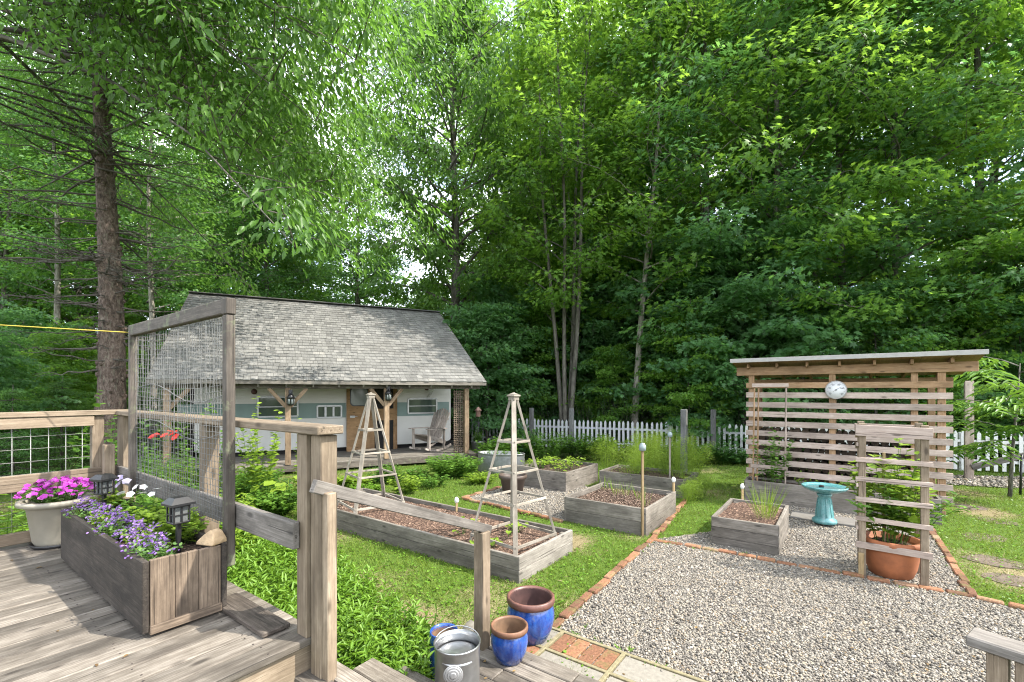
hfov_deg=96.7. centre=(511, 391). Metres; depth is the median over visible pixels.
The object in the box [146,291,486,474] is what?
camper shelter
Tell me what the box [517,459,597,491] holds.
raised bed
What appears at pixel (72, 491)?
perennial
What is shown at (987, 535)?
stepping stone
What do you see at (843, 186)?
maple tree
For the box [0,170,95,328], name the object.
woodland tree
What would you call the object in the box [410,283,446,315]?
woodland tree
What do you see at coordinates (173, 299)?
woodland tree
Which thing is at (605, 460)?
asparagus fern
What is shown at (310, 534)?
deck railing
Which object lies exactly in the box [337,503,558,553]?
mulch chips
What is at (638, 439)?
asparagus fern
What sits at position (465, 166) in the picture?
maple tree
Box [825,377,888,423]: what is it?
woodland bush
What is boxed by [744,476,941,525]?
raised bed
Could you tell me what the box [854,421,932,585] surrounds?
trellis cage
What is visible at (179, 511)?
solar lantern
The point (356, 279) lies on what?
woodland tree
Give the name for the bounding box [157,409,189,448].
woodland bush
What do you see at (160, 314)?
woodland tree
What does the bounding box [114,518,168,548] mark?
alyssum
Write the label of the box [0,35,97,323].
woodland tree
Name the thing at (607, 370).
young maple
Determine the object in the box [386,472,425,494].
garden bush
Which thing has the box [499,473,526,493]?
bowl pot
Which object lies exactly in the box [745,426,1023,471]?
picket fence
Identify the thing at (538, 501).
gravel path
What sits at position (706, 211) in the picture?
tall maple
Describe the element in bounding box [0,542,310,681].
wooden deck
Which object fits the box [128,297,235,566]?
trellis
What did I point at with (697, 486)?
asparagus fern
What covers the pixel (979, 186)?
tall maple
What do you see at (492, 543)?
squash plant
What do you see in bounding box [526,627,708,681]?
paved path
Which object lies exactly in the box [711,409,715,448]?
fence post
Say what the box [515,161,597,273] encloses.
woodland tree
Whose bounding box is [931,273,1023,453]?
young maple
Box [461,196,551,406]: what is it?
woodland tree
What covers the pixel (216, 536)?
rock
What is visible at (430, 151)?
ash tree
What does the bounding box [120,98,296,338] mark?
woodland tree
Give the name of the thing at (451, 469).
garden bush
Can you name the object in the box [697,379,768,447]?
woodland bush
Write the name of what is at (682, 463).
asparagus fern
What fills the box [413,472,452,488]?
garden bush
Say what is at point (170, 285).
woodland tree
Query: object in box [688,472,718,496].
asparagus fern
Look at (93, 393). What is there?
hemlock sapling
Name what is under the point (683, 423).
fence post
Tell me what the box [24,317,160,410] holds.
young maple
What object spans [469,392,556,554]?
garden obelisk
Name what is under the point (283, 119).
hickory tree
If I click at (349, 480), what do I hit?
garden bush
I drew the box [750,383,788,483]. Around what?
thin trellis
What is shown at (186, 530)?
pansy
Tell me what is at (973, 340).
young maple
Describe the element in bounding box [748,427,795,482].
tomato plant
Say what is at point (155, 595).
flower box
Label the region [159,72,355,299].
woodland tree
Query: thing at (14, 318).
young maple
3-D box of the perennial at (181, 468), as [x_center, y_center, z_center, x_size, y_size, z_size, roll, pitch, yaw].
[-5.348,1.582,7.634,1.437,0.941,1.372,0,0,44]
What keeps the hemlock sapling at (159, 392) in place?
on the ground at (180, 456)
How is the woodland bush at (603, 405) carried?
on the ground at (180, 456)
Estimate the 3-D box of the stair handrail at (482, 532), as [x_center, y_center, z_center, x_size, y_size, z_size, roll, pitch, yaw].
[-0.572,1.226,2.811,0.094,1.608,1.505,0,0,33]
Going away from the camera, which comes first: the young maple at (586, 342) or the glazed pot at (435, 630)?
the glazed pot at (435, 630)
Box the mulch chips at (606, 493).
[579,487,664,507]
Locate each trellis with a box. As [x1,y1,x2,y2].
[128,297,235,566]
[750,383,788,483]
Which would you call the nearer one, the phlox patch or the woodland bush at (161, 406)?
the phlox patch
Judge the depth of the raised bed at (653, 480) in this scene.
9.34 m
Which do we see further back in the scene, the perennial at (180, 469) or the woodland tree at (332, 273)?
the woodland tree at (332, 273)
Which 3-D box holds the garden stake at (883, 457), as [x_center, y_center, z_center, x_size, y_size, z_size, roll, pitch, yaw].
[4.154,1.230,5.084,0.030,1.100,0.012,0,0,0]
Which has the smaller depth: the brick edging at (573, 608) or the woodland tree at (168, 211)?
the brick edging at (573, 608)
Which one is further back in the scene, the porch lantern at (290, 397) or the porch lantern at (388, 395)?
the porch lantern at (388, 395)
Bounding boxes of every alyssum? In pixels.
[61,496,120,522]
[85,504,131,530]
[86,512,150,541]
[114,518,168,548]
[120,529,184,560]
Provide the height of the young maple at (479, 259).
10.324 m
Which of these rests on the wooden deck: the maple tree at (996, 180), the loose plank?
the loose plank
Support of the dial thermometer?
attached to the woodshed
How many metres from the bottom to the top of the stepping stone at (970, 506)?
0.025 m
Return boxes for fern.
[0,494,28,534]
[3,486,88,532]
[588,433,622,469]
[609,444,659,484]
[619,434,653,473]
[629,428,660,466]
[638,431,663,467]
[644,432,666,468]
[648,448,695,477]
[650,436,710,480]
[662,426,696,468]
[671,436,703,471]
[672,439,716,475]
[676,479,704,503]
[678,474,714,500]
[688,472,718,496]
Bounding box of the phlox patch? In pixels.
[227,531,444,680]
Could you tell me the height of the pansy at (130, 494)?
0.278 m
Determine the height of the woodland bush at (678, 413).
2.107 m
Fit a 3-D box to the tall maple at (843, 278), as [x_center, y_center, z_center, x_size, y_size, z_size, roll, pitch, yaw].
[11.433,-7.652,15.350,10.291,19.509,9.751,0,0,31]
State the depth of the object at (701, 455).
12.40 m
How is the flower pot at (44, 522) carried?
on the wooden deck
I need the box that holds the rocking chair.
[408,408,450,451]
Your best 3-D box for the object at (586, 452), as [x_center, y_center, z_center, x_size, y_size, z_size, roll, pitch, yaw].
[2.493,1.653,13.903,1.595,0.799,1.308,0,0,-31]
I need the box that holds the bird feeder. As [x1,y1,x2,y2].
[474,407,481,435]
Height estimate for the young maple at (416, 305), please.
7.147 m
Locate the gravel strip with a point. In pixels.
(979, 482)
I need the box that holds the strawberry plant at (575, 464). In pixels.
[568,460,581,468]
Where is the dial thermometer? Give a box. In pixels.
[825,381,846,398]
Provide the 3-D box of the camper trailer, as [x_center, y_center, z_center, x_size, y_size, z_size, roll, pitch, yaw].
[-5.604,0.654,14.515,7.932,2.408,2.464,0,0,-26]
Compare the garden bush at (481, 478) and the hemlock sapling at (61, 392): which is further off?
the hemlock sapling at (61, 392)
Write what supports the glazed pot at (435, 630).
on the lawn at (585, 540)
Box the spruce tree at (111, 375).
[0,0,279,464]
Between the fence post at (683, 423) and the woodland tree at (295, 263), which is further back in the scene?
the woodland tree at (295, 263)
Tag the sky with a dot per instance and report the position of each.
(421, 267)
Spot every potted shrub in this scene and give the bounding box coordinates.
[839,438,937,544]
[842,480,978,532]
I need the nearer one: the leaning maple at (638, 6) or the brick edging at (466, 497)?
the brick edging at (466, 497)
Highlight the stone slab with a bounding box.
[790,511,856,527]
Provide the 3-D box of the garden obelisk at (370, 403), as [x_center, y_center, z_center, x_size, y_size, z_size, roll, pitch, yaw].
[-2.240,0.917,7.220,0.858,1.814,0.837,0,0,-40]
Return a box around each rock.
[196,528,226,545]
[462,620,473,630]
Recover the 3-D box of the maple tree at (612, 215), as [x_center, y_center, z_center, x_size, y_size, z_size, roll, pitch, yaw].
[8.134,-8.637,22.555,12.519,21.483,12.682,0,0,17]
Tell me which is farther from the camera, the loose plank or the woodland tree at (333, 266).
the woodland tree at (333, 266)
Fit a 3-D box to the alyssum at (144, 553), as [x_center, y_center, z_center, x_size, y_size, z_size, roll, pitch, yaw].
[-1.905,0.825,2.416,0.365,0.173,0.261,0,0,36]
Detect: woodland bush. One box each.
[127,379,189,437]
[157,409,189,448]
[506,394,550,433]
[518,405,551,436]
[525,375,590,439]
[549,396,613,445]
[574,403,605,437]
[585,381,650,441]
[587,399,651,446]
[610,376,681,440]
[639,414,663,447]
[656,400,722,445]
[691,378,765,447]
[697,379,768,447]
[745,409,818,440]
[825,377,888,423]
[936,411,1007,458]
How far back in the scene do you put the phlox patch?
3.66 m
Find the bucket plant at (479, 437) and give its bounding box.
[472,430,484,441]
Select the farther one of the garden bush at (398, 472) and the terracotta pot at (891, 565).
the garden bush at (398, 472)
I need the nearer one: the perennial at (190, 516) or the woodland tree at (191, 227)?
the perennial at (190, 516)
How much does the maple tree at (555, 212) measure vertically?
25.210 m
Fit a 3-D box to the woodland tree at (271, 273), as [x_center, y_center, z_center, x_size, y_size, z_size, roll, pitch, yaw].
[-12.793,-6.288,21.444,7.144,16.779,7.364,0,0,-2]
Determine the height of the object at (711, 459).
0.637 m
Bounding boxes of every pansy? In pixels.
[90,475,140,511]
[109,484,165,523]
[118,497,168,532]
[155,507,208,544]
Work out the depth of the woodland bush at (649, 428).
16.73 m
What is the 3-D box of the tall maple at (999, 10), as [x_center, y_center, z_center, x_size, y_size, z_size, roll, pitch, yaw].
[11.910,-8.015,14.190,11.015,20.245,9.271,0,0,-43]
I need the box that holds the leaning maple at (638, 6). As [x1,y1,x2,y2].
[542,0,778,445]
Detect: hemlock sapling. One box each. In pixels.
[0,366,51,457]
[0,377,93,470]
[0,387,76,476]
[0,391,85,464]
[58,391,95,453]
[85,377,172,452]
[137,388,189,440]
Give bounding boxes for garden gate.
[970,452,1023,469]
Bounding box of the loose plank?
[222,593,289,637]
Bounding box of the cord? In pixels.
[0,325,128,332]
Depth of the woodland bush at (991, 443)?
13.78 m
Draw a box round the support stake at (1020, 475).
[1019,454,1022,494]
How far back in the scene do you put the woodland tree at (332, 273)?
27.65 m
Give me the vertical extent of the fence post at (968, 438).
2.300 m
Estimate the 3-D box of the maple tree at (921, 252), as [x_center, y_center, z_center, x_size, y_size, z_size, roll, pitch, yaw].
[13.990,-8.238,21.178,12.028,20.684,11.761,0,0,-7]
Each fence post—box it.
[529,408,533,437]
[569,408,573,455]
[680,409,687,470]
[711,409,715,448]
[964,381,973,478]
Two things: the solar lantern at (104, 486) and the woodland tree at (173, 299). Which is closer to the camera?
the solar lantern at (104, 486)
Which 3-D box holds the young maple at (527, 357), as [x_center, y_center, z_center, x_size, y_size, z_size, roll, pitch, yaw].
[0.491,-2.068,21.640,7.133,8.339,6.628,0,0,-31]
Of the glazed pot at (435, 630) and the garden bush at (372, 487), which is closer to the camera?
the glazed pot at (435, 630)
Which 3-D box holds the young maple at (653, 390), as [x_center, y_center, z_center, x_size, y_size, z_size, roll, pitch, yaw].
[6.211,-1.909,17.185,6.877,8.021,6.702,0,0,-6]
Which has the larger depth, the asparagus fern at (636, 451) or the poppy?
the asparagus fern at (636, 451)
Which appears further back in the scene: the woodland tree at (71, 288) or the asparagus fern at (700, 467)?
the woodland tree at (71, 288)
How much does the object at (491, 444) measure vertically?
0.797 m
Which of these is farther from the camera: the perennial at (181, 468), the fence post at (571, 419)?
the fence post at (571, 419)
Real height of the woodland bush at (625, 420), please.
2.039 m
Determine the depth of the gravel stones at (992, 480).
10.22 m
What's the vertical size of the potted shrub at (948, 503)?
0.558 m
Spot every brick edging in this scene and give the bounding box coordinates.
[461,486,562,522]
[553,538,653,627]
[650,499,686,538]
[653,538,1023,610]
[929,528,977,596]
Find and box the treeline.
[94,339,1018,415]
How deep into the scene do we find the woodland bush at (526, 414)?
19.02 m
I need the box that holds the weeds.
[557,539,973,680]
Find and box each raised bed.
[337,488,572,583]
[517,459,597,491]
[564,482,675,536]
[599,464,697,498]
[711,498,788,554]
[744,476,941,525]
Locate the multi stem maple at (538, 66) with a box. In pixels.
[436,0,674,446]
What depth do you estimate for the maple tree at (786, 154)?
22.64 m
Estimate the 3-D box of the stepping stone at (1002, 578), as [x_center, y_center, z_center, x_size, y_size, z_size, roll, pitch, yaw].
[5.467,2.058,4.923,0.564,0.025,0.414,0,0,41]
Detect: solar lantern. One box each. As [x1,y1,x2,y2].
[88,473,118,515]
[161,495,195,553]
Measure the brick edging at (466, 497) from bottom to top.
0.065 m
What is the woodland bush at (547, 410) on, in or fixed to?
on the ground at (180, 456)
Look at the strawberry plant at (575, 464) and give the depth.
9.85 m
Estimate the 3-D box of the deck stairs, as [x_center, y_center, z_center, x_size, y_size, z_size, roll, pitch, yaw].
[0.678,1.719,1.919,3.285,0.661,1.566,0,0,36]
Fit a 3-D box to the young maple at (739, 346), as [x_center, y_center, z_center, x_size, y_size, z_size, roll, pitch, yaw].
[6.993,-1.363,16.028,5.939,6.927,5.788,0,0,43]
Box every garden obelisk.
[337,392,404,513]
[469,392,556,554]
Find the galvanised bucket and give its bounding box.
[471,440,484,453]
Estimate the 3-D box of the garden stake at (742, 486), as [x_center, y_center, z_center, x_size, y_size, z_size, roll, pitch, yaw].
[3.715,1.615,7.346,0.068,0.270,0.054,0,0,-5]
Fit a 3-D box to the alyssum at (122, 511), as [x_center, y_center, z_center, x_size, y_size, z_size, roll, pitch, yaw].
[-2.667,0.826,2.984,0.341,0.169,0.237,0,0,7]
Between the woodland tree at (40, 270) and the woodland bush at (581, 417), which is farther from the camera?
the woodland tree at (40, 270)
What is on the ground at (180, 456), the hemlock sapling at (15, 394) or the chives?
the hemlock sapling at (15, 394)
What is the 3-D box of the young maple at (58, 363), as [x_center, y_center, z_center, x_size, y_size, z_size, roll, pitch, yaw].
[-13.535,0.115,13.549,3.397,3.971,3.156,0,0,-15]
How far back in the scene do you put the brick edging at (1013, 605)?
4.97 m
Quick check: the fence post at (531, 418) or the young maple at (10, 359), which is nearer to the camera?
the young maple at (10, 359)
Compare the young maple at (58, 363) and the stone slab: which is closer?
the stone slab
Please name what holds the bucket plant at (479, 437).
in the galvanised bucket
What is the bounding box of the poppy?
[138,430,178,513]
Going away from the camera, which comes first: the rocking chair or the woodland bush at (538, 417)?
the rocking chair
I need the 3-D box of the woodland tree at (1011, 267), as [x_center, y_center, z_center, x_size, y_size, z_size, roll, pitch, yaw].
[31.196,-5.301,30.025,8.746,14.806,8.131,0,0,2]
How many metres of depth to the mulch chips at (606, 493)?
7.47 m
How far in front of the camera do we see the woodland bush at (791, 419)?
14.64 m
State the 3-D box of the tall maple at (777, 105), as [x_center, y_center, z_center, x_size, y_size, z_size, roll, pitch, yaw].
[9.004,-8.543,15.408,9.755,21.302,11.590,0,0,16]
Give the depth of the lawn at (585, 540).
6.03 m
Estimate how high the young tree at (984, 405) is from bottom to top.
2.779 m
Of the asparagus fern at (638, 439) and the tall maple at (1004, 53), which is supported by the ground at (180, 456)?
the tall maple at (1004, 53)
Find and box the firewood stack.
[758,427,909,488]
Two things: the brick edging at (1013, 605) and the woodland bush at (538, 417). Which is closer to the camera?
the brick edging at (1013, 605)
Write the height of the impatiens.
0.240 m
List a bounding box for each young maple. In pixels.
[0,297,96,454]
[0,326,81,475]
[0,330,127,457]
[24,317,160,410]
[397,296,470,348]
[437,270,570,438]
[444,229,596,417]
[444,297,556,443]
[448,261,579,415]
[480,293,604,424]
[533,293,635,436]
[559,268,669,430]
[566,214,717,417]
[574,342,658,437]
[584,233,768,436]
[627,249,805,448]
[627,315,745,443]
[632,198,862,447]
[714,281,900,450]
[776,269,1014,448]
[841,272,1023,460]
[918,214,1023,439]
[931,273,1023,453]
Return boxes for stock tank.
[478,451,524,473]
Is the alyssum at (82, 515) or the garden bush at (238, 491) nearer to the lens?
the alyssum at (82, 515)
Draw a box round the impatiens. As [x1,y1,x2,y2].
[13,475,95,503]
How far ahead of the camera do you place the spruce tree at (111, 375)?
10.45 m
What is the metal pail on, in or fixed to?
on the deck stairs
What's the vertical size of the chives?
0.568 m
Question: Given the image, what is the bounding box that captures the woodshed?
[730,349,988,516]
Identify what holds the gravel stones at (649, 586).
on the gravel court
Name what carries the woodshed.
on the lawn at (585, 540)
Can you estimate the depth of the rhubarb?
7.72 m
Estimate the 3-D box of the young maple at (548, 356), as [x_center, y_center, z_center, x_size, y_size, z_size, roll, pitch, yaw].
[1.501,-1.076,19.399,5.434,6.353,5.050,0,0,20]
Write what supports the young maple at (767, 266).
on the ground at (180, 456)
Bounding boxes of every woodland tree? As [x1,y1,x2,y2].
[0,0,180,444]
[0,3,255,449]
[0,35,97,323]
[0,59,167,324]
[0,92,172,400]
[0,108,97,331]
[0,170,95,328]
[6,208,139,362]
[46,101,204,408]
[84,168,261,403]
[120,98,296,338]
[130,150,244,401]
[149,181,277,402]
[152,86,313,299]
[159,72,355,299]
[218,161,361,302]
[253,247,335,299]
[278,93,422,307]
[280,214,368,302]
[332,248,412,307]
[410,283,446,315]
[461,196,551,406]
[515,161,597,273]
[924,217,1021,401]
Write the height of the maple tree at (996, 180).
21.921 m
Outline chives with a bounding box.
[737,480,788,519]
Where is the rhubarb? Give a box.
[250,475,296,498]
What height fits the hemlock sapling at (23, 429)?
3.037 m
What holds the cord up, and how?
attached to the trellis at (224, 309)
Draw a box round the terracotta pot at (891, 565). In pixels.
[866,530,919,580]
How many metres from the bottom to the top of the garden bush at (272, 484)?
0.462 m
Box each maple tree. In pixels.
[368,35,596,389]
[437,1,653,423]
[504,35,716,398]
[533,45,676,381]
[542,1,818,368]
[595,3,819,303]
[701,1,970,429]
[702,16,1015,351]
[870,0,1023,401]
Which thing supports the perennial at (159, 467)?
on the lawn at (585, 540)
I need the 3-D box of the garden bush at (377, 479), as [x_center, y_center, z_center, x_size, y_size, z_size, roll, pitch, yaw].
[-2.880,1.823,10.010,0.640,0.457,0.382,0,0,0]
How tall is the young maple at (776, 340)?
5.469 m
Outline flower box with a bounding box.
[61,498,226,634]
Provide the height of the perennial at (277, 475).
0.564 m
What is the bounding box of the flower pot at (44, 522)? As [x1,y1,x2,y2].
[15,491,98,549]
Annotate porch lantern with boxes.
[286,390,294,405]
[385,386,391,400]
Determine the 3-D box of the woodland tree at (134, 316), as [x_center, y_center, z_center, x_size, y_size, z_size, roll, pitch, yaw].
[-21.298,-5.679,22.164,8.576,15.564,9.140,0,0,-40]
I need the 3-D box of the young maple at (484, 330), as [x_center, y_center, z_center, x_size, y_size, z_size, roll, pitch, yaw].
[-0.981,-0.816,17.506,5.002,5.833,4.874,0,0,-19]
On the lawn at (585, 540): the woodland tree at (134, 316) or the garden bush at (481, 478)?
the garden bush at (481, 478)
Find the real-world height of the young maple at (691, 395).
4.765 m
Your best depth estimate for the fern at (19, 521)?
4.11 m
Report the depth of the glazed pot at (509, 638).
3.11 m
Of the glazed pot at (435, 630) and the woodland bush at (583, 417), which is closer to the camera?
the glazed pot at (435, 630)
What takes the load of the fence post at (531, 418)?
on the ground at (180, 456)
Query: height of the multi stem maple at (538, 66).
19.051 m
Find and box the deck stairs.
[295,637,599,681]
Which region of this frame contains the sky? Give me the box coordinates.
[1,0,1023,341]
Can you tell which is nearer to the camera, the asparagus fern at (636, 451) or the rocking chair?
the asparagus fern at (636, 451)
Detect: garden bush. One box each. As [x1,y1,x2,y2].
[235,465,264,499]
[241,474,296,492]
[337,473,372,487]
[350,481,385,490]
[367,465,392,485]
[376,463,410,484]
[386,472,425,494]
[403,464,429,480]
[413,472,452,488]
[425,451,485,478]
[463,470,498,484]
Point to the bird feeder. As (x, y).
(478, 410)
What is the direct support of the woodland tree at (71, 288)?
on the ground at (180, 456)
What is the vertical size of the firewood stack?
1.308 m
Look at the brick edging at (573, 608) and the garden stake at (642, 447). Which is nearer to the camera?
the brick edging at (573, 608)
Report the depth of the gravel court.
3.88 m
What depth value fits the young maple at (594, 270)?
19.73 m
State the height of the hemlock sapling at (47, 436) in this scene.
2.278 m
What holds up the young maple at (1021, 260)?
on the lawn at (585, 540)
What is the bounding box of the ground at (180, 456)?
[0,415,1009,495]
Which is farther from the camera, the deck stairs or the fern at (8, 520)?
the fern at (8, 520)
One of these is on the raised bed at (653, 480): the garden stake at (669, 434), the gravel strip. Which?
the garden stake at (669, 434)
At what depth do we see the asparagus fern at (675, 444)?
11.31 m
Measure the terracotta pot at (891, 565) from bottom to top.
0.410 m
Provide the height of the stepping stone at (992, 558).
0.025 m
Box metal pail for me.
[433,625,480,681]
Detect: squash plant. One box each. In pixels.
[490,540,502,548]
[505,525,512,536]
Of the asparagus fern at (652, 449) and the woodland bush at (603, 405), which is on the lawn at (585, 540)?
the asparagus fern at (652, 449)
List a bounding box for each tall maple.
[550,0,908,442]
[631,0,1003,419]
[700,0,1023,430]
[728,0,1023,423]
[787,0,1023,459]
[872,0,1023,336]
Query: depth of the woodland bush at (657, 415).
16.74 m
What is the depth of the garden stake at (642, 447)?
6.44 m
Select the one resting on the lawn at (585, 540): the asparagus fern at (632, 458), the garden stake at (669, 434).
the asparagus fern at (632, 458)
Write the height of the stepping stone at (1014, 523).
0.025 m
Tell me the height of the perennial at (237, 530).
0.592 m
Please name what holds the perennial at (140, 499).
on the lawn at (585, 540)
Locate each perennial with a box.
[18,481,145,514]
[136,471,198,513]
[137,445,197,493]
[146,459,239,492]
[147,450,198,483]
[160,506,198,525]
[190,490,258,522]
[219,521,258,558]
[235,465,286,489]
[243,484,296,515]
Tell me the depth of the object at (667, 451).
13.04 m
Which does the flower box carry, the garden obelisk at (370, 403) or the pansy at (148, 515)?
the pansy at (148, 515)
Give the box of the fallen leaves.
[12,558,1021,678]
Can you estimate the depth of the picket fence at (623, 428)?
15.61 m
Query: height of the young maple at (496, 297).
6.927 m
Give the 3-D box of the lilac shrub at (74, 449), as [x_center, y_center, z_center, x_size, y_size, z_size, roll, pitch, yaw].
[-5.474,1.006,6.473,1.222,2.091,0.832,0,0,-28]
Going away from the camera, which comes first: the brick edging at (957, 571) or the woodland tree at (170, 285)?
the brick edging at (957, 571)
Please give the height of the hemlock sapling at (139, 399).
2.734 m
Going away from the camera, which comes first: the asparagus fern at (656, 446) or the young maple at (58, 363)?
the asparagus fern at (656, 446)
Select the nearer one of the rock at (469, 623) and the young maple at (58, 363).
the rock at (469, 623)
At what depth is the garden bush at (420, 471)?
10.36 m
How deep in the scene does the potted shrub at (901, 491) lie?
4.98 m
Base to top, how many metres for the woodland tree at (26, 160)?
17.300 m
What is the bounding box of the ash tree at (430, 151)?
[337,0,587,440]
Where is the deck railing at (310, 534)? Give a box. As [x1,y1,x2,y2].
[0,409,342,681]
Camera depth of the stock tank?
11.28 m
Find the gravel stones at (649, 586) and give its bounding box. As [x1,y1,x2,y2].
[559,540,1023,681]
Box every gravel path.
[474,487,582,518]
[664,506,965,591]
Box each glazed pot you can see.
[429,623,457,679]
[490,615,527,665]
[507,585,554,645]
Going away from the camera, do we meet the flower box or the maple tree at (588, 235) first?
the flower box
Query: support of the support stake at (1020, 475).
on the lawn at (585, 540)
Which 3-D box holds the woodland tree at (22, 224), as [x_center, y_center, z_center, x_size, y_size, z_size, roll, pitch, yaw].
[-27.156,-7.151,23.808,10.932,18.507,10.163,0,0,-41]
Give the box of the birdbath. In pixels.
[801,482,848,524]
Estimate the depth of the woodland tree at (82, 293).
31.14 m
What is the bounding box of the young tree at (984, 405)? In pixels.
[920,356,1023,497]
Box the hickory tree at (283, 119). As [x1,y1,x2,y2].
[0,0,568,296]
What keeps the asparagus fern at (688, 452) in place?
on the lawn at (585, 540)
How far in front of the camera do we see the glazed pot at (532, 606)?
3.61 m
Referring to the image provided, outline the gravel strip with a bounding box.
[948,476,1022,487]
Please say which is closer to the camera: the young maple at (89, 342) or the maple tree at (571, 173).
the young maple at (89, 342)
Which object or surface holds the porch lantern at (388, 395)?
attached to the camper shelter
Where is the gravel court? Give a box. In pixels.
[562,543,1023,681]
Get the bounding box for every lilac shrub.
[66,389,170,500]
[170,398,235,495]
[235,396,282,494]
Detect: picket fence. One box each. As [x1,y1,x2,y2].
[471,418,744,452]
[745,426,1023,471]
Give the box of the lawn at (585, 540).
[0,460,1023,668]
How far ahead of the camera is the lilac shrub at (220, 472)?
7.20 m
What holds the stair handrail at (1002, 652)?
on the deck stairs
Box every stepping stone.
[950,504,987,509]
[961,554,1023,569]
[962,532,1005,541]
[978,517,1021,525]
[981,572,1023,586]
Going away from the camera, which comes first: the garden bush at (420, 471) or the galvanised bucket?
the garden bush at (420, 471)
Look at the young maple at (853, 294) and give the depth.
12.94 m
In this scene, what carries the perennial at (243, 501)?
on the lawn at (585, 540)
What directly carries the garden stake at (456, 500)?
on the raised bed at (440, 542)
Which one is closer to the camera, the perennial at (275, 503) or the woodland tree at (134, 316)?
the perennial at (275, 503)
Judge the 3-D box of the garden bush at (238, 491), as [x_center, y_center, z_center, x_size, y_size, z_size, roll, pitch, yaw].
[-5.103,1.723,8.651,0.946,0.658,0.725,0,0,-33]
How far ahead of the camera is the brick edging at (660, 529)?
7.00 m
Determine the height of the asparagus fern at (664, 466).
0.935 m
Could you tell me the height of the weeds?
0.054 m
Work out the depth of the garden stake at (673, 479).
7.57 m
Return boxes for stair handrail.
[309,479,491,650]
[966,627,1023,681]
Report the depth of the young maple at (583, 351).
18.89 m
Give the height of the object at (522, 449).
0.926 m
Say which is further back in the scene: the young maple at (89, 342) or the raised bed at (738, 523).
the young maple at (89, 342)
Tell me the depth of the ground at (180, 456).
14.38 m
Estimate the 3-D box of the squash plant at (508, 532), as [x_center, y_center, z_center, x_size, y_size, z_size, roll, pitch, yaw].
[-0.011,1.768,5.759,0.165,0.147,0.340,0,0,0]
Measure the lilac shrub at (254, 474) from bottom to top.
1.992 m
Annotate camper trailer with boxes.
[178,388,461,456]
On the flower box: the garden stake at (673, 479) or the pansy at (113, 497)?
the pansy at (113, 497)
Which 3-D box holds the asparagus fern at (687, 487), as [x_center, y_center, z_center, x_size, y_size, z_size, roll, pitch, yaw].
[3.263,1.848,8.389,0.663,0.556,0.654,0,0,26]
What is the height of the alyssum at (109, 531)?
0.188 m
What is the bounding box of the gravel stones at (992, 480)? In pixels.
[946,474,1023,487]
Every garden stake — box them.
[454,497,458,511]
[639,443,645,536]
[667,432,671,477]
[671,477,675,491]
[740,483,744,499]
[882,452,884,541]
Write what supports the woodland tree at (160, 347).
on the ground at (180, 456)
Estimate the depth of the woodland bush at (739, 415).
15.27 m
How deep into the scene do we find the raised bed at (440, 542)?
5.80 m

